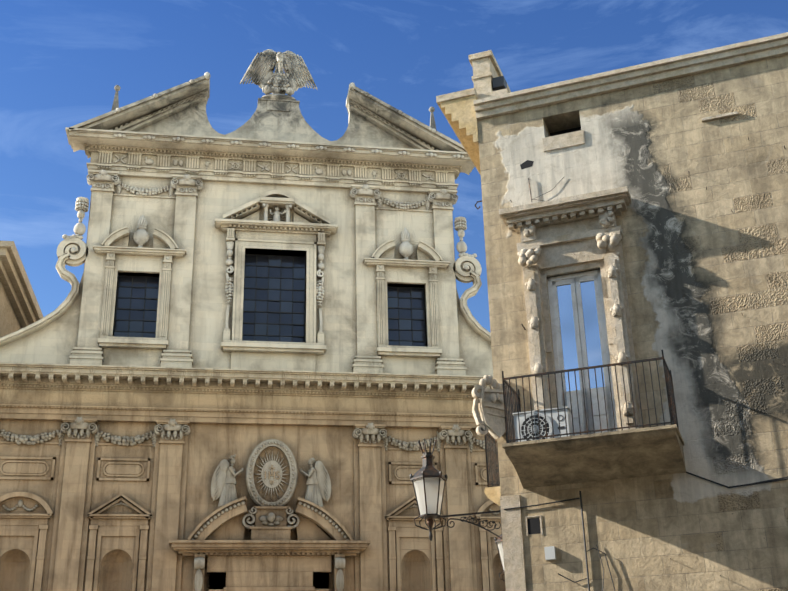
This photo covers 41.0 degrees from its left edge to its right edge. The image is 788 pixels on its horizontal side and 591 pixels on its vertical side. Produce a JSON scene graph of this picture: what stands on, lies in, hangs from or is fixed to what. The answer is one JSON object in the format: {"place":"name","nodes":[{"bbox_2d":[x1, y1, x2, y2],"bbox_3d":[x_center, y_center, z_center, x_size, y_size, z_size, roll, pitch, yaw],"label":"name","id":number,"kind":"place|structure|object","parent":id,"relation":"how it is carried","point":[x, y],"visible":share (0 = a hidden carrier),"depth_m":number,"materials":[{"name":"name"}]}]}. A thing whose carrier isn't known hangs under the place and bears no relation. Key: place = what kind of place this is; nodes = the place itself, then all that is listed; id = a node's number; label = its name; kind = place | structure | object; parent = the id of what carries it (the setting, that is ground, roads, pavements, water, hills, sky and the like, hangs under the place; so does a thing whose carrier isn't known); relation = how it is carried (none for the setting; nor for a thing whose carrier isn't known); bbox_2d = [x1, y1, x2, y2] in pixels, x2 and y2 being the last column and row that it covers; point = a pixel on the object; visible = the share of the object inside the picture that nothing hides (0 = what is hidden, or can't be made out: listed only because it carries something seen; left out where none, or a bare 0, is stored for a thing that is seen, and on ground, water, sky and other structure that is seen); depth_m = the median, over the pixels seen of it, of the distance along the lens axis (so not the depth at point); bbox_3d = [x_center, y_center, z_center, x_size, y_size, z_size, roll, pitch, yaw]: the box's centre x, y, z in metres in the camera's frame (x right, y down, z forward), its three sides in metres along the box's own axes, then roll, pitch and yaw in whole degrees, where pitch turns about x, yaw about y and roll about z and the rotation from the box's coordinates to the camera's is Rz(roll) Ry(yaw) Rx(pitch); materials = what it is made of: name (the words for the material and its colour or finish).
{"place":"outdoors","nodes":[
{"label":"outdoors","id":0,"kind":"place"},
{"bbox_2d":[0,241,42,337],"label":"town buildings","id":1,"kind":"structure","parent":0,"point":[19,307],"depth_m":51.40,"materials":[{"name":"stone"}]},
{"bbox_2d":[0,0,787,331],"label":"sky","id":2,"kind":"structure","parent":0,"point":[62,62],"materials":[{"name":"blue"}]},
{"bbox_2d":[441,95,500,505],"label":"building","id":3,"kind":"structure","parent":0,"point":[460,113],"depth_m":20.33,"materials":[{"name":"beige stone"}]},
{"label":"paving","id":4,"kind":"structure","parent":0,"visible":0},
{"bbox_2d":[0,73,501,590],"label":"church facade","id":5,"kind":"structure","parent":4,"relation":"on","point":[70,531],"depth_m":44.94,"materials":[{"name":"beige stone"}]},
{"bbox_2d":[0,49,499,590],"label":"church sculpture ornaments","id":6,"kind":"object","parent":5,"relation":"attached to","point":[288,77],"visible":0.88,"depth_m":45.19},
{"bbox_2d":[0,208,505,590],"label":"niches","id":7,"kind":"object","parent":5,"relation":"in","point":[116,570],"visible":0.79,"depth_m":41.71,"materials":[{"name":"beige stone"}]},
{"bbox_2d":[114,255,424,346],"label":"window grilles","id":8,"kind":"object","parent":5,"relation":"in","point":[273,306],"visible":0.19,"depth_m":47.27,"materials":[{"name":"black metal"}]},
{"bbox_2d":[114,254,425,346],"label":"window panes","id":9,"kind":"structure","parent":8,"relation":"attached to","point":[268,300],"depth_m":47.24,"materials":[{"name":"glass"}]},
{"bbox_2d":[111,85,436,130],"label":"finials","id":10,"kind":"object","parent":5,"relation":"on","point":[117,88],"visible":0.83,"depth_m":50.26,"materials":[{"name":"beige stone"}]},
{"bbox_2d":[477,55,787,590],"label":"building wall","id":11,"kind":"structure","parent":4,"relation":"on","point":[650,146],"depth_m":17.43,"materials":[{"name":"beige stone"}]},
{"bbox_2d":[409,438,504,580],"bbox_3d":[1.994,4.400,20.053,1.545,2.178,6.127,-9,-24,18],"label":"street lamp","id":12,"kind":"object","parent":11,"relation":"attached to","point":[428,469],"visible":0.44,"depth_m":17.72,"materials":[{"name":"metal"}]},
{"bbox_2d":[413,477,503,569],"bbox_3d":[1.540,4.496,20.194,0.494,0.870,6.030,-9,-24,18],"label":"lamp glass","id":13,"kind":"object","parent":12,"relation":"attached to","point":[431,486],"visible":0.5,"depth_m":17.73,"materials":[{"name":"white glass"}]},
{"bbox_2d":[492,76,564,440],"bbox_3d":[2.360,-0.941,18.856,1.020,7.685,1.245,-9,-24,18],"label":"air conditioner","id":14,"kind":"object","parent":11,"relation":"on","point":[500,83],"visible":0.56,"depth_m":17.00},
{"bbox_2d":[472,211,634,438],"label":"carved stone ornaments","id":15,"kind":"object","parent":11,"relation":"attached to","point":[490,401],"visible":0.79,"depth_m":17.79},
{"bbox_2d":[520,127,589,533],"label":"wall openings","id":16,"kind":"object","parent":11,"relation":"in","point":[533,525],"visible":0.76,"depth_m":17.11,"materials":[{"name":"black"}]},
{"bbox_2d":[547,270,617,435],"bbox_3d":[3.194,1.092,17.848,0.950,3.150,0.100,-9,-24,18],"label":"balcony door","id":17,"kind":"structure","parent":11,"relation":"in","point":[574,280],"depth_m":17.83,"materials":[{"name":"grey wood"}]},
{"bbox_2d":[557,280,604,391],"bbox_3d":[3.183,0.681,18.018,0.670,1.940,0.001,-9,-24,18],"label":"door glass","id":18,"kind":"object","parent":17,"relation":"in","point":[591,329],"visible":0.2,"depth_m":18.03,"materials":[{"name":"blue glass"}]},
{"bbox_2d":[502,424,685,487],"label":"balcony slab","id":19,"kind":"structure","parent":11,"relation":"attached to","point":[634,453],"depth_m":16.44,"materials":[{"name":"beige stone"}]},
{"bbox_2d":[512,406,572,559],"bbox_3d":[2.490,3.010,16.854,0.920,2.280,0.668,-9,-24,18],"label":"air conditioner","id":20,"kind":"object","parent":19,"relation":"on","point":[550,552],"visible":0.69,"depth_m":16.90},
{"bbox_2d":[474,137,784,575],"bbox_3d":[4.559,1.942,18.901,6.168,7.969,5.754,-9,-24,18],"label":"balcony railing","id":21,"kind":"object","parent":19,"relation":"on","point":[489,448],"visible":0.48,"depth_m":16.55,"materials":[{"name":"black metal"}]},
{"bbox_2d":[436,32,787,590],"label":"stone trim","id":22,"kind":"structure","parent":11,"relation":"attached to","point":[566,232],"depth_m":18.43,"materials":[{"name":"beige stone"}]},
{"bbox_2d":[504,471,787,590],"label":"cables","id":23,"kind":"object","parent":11,"relation":"attached to","point":[760,482],"visible":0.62,"depth_m":16.46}
]}

